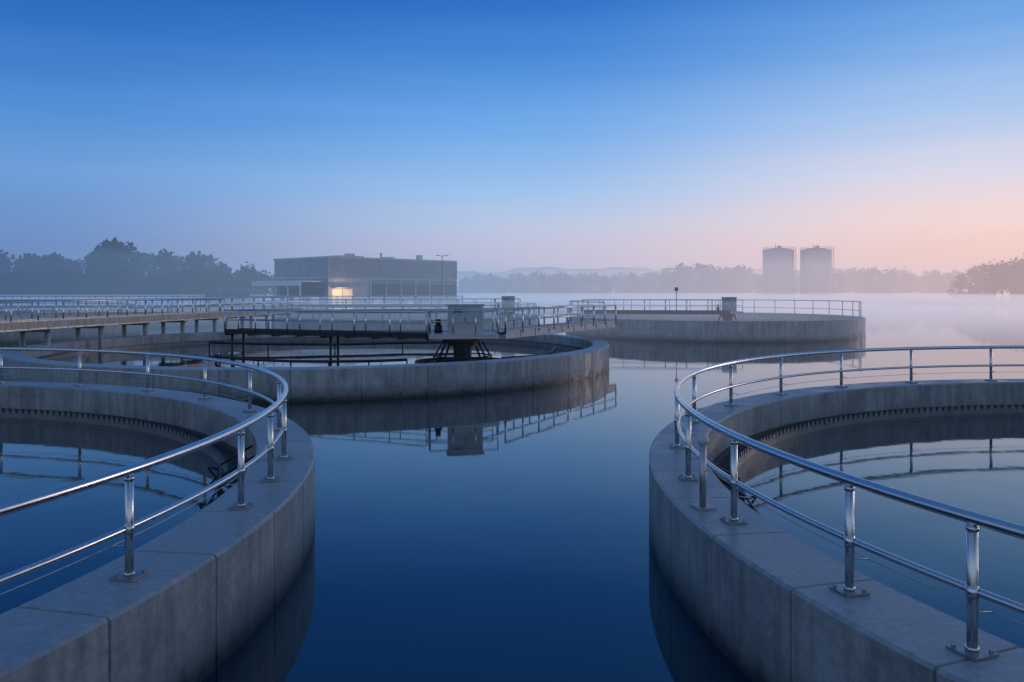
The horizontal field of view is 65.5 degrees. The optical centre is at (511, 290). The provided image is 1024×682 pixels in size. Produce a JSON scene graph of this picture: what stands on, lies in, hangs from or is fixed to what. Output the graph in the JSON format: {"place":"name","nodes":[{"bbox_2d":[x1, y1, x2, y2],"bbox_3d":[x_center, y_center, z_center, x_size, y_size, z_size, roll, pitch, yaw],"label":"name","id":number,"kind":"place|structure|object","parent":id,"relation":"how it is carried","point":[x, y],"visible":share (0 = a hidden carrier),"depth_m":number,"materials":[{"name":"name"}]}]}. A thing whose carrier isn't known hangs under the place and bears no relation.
{"place":"outdoors","nodes":[
{"label":"outdoors","id":0,"kind":"place"},
{"bbox_2d":[0,296,462,307],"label":"walkway bridge","id":1,"kind":"structure","parent":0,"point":[348,306],"depth_m":94.53,"materials":[{"name":"metal"}]},
{"bbox_2d":[11,266,1005,278],"bbox_3d":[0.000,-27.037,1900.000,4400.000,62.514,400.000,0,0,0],"label":"hills","id":2,"kind":"structure","parent":0,"point":[601,271],"depth_m":1753.29,"materials":[{"name":"grey plant"}]},
{"bbox_2d":[0,302,1023,681],"bbox_3d":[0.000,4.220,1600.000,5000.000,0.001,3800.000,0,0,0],"label":"water","id":3,"kind":"structure","parent":0,"point":[496,536],"depth_m":14.90,"materials":[{"name":"blue liquid"}]},
{"bbox_2d":[0,318,139,343],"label":"clarifier tank","id":4,"kind":"object","parent":3,"relation":"in","point":[59,334],"visible":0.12,"depth_m":67.59,"materials":[{"name":"grey concrete"}]},
{"bbox_2d":[0,303,134,318],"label":"metal railing","id":5,"kind":"object","parent":4,"relation":"on","point":[3,309],"visible":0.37,"depth_m":86.50,"materials":[{"name":"silver metal"}]},
{"bbox_2d":[16,313,290,353],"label":"walkway piers","id":6,"kind":"structure","parent":3,"relation":"in","point":[77,336],"depth_m":52.58,"materials":[{"name":"grey concrete"}]},
{"bbox_2d":[0,299,224,317],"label":"walkway bridge","id":7,"kind":"structure","parent":6,"relation":"on","point":[46,314],"depth_m":63.72,"materials":[{"name":"metal"}]},
{"bbox_2d":[0,296,300,331],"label":"walkway bridge","id":8,"kind":"structure","parent":6,"relation":"on","point":[78,309],"depth_m":51.01,"materials":[{"name":"metal"}]},
{"bbox_2d":[0,308,301,329],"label":"walkway fascia","id":9,"kind":"structure","parent":8,"relation":"attached to","point":[26,325],"depth_m":49.39,"materials":[{"name":"concrete"}]},
{"bbox_2d":[0,381,314,681],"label":"clarifier tank","id":10,"kind":"object","parent":3,"relation":"in","point":[199,601],"visible":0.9,"depth_m":11.48,"materials":[{"name":"concrete"}]},
{"bbox_2d":[0,347,291,594],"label":"metal railing","id":11,"kind":"object","parent":10,"relation":"on","point":[129,573],"visible":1,"depth_m":9.75,"materials":[{"name":"silver metal"}]},
{"bbox_2d":[69,309,278,327],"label":"clarifier tank","id":12,"kind":"object","parent":3,"relation":"in","point":[209,323],"visible":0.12,"depth_m":95.84,"materials":[{"name":"grey concrete"}]},
{"bbox_2d":[64,301,275,311],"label":"metal railing","id":13,"kind":"object","parent":12,"relation":"on","point":[194,302],"visible":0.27,"depth_m":93.41,"materials":[{"name":"silver metal"}]},
{"bbox_2d":[3,329,608,402],"bbox_3d":[-10.500,3.885,46.000,31.999,1.870,31.999,0,0,0],"label":"clarifier tank","id":14,"kind":"object","parent":3,"relation":"in","point":[573,358],"visible":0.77,"depth_m":34.77,"materials":[{"name":"grey concrete"}]},
{"bbox_2d":[209,334,555,366],"bbox_3d":[-8.179,3.370,43.990,21.718,2.300,15.379,0,0,0],"label":"scraper mechanism","id":15,"kind":"object","parent":14,"relation":"on","point":[243,343],"visible":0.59,"depth_m":41.15,"materials":[{"name":"paint"}]},
{"bbox_2d":[224,309,436,340],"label":"walkway bridge","id":16,"kind":"structure","parent":15,"relation":"on","point":[346,334],"depth_m":40.54,"materials":[{"name":"paint"}]},
{"bbox_2d":[427,304,498,362],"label":"drive platform","id":17,"kind":"structure","parent":14,"relation":"on","point":[464,334],"depth_m":37.84,"materials":[{"name":"silver metal"}]},
{"bbox_2d":[450,307,481,330],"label":"cabinet doors","id":18,"kind":"structure","parent":17,"relation":"in","point":[465,315],"depth_m":37.83,"materials":[{"name":"paint"}]},
{"bbox_2d":[483,304,616,338],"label":"walkway bridge","id":19,"kind":"structure","parent":17,"relation":"on","point":[514,331],"depth_m":44.75,"materials":[{"name":"silver metal"}]},
{"bbox_2d":[275,313,537,329],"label":"clarifier tank","id":20,"kind":"object","parent":3,"relation":"in","point":[417,317],"visible":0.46,"depth_m":77.28,"materials":[{"name":"grey concrete"}]},
{"bbox_2d":[287,299,493,313],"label":"walkway bridge","id":21,"kind":"structure","parent":20,"relation":"on","point":[384,304],"depth_m":79.43,"materials":[{"name":"paint"}]},
{"bbox_2d":[279,302,535,319],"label":"metal railing","id":22,"kind":"object","parent":20,"relation":"on","point":[517,311],"visible":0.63,"depth_m":76.87,"materials":[{"name":"silver metal"}]},
{"bbox_2d":[494,296,520,317],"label":"drive platform","id":23,"kind":"structure","parent":20,"relation":"on","point":[508,301],"depth_m":83.39,"materials":[{"name":"silver metal"}]},
{"bbox_2d":[503,297,513,306],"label":"cabinet doors","id":24,"kind":"structure","parent":23,"relation":"in","point":[509,301],"depth_m":83.37,"materials":[{"name":"paint"}]},
{"bbox_2d":[566,312,865,341],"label":"clarifier tank","id":25,"kind":"object","parent":3,"relation":"in","point":[769,327],"visible":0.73,"depth_m":67.27,"materials":[{"name":"grey concrete"}]},
{"bbox_2d":[569,299,860,317],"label":"metal railing","id":26,"kind":"object","parent":25,"relation":"on","point":[578,308],"visible":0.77,"depth_m":85.71,"materials":[{"name":"silver metal"}]},
{"bbox_2d":[712,297,742,320],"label":"drive platform","id":27,"kind":"structure","parent":25,"relation":"on","point":[732,303],"depth_m":77.01,"materials":[{"name":"silver metal"}]},
{"bbox_2d":[582,299,729,314],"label":"walkway bridge","id":28,"kind":"structure","parent":27,"relation":"on","point":[665,311],"depth_m":77.38,"materials":[{"name":"paint"}]},
{"bbox_2d":[674,287,677,311],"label":"marker beacon","id":29,"kind":"object","parent":28,"relation":"attached to","point":[676,289],"visible":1,"depth_m":76.96,"materials":[{"name":"silver metal"}]},
{"bbox_2d":[725,299,735,309],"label":"cabinet doors","id":30,"kind":"structure","parent":27,"relation":"in","point":[731,301],"depth_m":77.01,"materials":[{"name":"paint"}]},
{"bbox_2d":[649,379,1023,681],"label":"clarifier tank","id":31,"kind":"object","parent":3,"relation":"in","point":[759,599],"visible":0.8,"depth_m":11.92,"materials":[{"name":"concrete"}]},
{"bbox_2d":[690,435,715,510],"bbox_3d":[2.600,2.455,10.850,0.260,0.990,0.260,0,0,-17],"label":"bollard post","id":32,"kind":"object","parent":31,"relation":"on","point":[702,441],"visible":1,"depth_m":10.81,"materials":[{"name":"silver metal"}]},
{"bbox_2d":[670,345,1023,661],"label":"metal railing","id":33,"kind":"object","parent":31,"relation":"on","point":[971,648],"visible":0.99,"depth_m":7.87,"materials":[{"name":"silver metal"}]},
{"bbox_2d":[0,294,1023,314],"bbox_3d":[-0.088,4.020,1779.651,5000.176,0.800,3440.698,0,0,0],"label":"ground","id":34,"kind":"structure","parent":0,"point":[547,301],"depth_m":282.17,"materials":[{"name":"soil"}]},
{"bbox_2d":[0,237,273,304],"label":"distant tree line","id":35,"kind":"object","parent":34,"relation":"on","point":[110,269],"visible":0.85,"depth_m":208.88,"materials":[{"name":"green plant"}]},
{"bbox_2d":[203,294,251,308],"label":"storage shed","id":36,"kind":"structure","parent":34,"relation":"on","point":[228,299],"depth_m":139.32,"materials":[{"name":"grey metal"}]},
{"bbox_2d":[252,280,323,304],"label":"canopy","id":37,"kind":"object","parent":34,"relation":"on","point":[287,283],"visible":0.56,"depth_m":150.92,"materials":[{"name":"grey metal"}]},
{"bbox_2d":[274,258,455,308],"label":"walls","id":38,"kind":"structure","parent":34,"relation":"on","point":[304,268],"depth_m":157.10,"materials":[{"name":"grey concrete"}]},
{"bbox_2d":[273,256,456,308],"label":"fascia panels","id":39,"kind":"object","parent":38,"relation":"attached to","point":[360,290],"visible":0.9,"depth_m":155.34,"materials":[{"name":"grey metal"}]},
{"bbox_2d":[332,289,351,308],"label":"lit doorway","id":40,"kind":"structure","parent":39,"relation":"attached to","point":[337,293],"depth_m":152.00,"materials":[{"name":"beige glass"}]},
{"bbox_2d":[335,253,422,259],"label":"roof units","id":41,"kind":"object","parent":39,"relation":"on","point":[419,257],"visible":0.61,"depth_m":161.74,"materials":[{"name":"paint"}]},
{"bbox_2d":[329,258,455,278],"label":"cladding","id":42,"kind":"structure","parent":38,"relation":"attached to","point":[350,268],"depth_m":160.62,"materials":[{"name":"grey metal"}]},
{"bbox_2d":[279,284,454,308],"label":"bay openings","id":43,"kind":"object","parent":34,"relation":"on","point":[393,291],"visible":0.57,"depth_m":162.47,"materials":[{"name":"grey glass"}]},
{"bbox_2d":[294,297,412,303],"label":"lit windows","id":44,"kind":"structure","parent":43,"relation":"attached to","point":[378,302],"depth_m":157.37,"materials":[{"name":"beige glass"}]},
{"bbox_2d":[389,299,407,308],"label":"storage container","id":45,"kind":"object","parent":34,"relation":"on","point":[396,302],"visible":0.34,"depth_m":144.70,"materials":[{"name":"grey metal"}]},
{"bbox_2d":[370,280,456,308],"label":"columns","id":46,"kind":"structure","parent":34,"relation":"on","point":[415,291],"depth_m":165.67,"materials":[{"name":"grey metal"}]},
{"bbox_2d":[436,255,448,308],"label":"street lamp","id":47,"kind":"object","parent":34,"relation":"on","point":[442,276],"visible":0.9,"depth_m":161.95,"materials":[{"name":"metal"}]},
{"bbox_2d":[457,263,964,298],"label":"distant tree line","id":48,"kind":"object","parent":34,"relation":"on","point":[737,280],"visible":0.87,"depth_m":363.20,"materials":[{"name":"green plant"}]},
{"bbox_2d":[762,244,797,300],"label":"storage silo","id":49,"kind":"object","parent":34,"relation":"on","point":[778,280],"visible":0.98,"depth_m":297.19,"materials":[{"name":"metal"}]},
{"bbox_2d":[800,244,835,299],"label":"storage silo","id":50,"kind":"object","parent":34,"relation":"on","point":[816,273],"visible":1,"depth_m":297.25,"materials":[{"name":"metal"}]},
{"bbox_2d":[946,253,1023,302],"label":"distant tree line","id":51,"kind":"object","parent":34,"relation":"on","point":[996,281],"visible":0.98,"depth_m":253.90,"materials":[{"name":"green plant"}]},
{"bbox_2d":[0,0,1023,276],"label":"sky","id":52,"kind":"structure","parent":0,"point":[493,136],"materials":[{"name":"blue"}]},
{"bbox_2d":[219,271,1009,293],"bbox_3d":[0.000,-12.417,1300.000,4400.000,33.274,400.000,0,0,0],"label":"hills","id":53,"kind":"structure","parent":0,"point":[461,274],"depth_m":1148.78,"materials":[{"name":"grey plant"}]}
]}

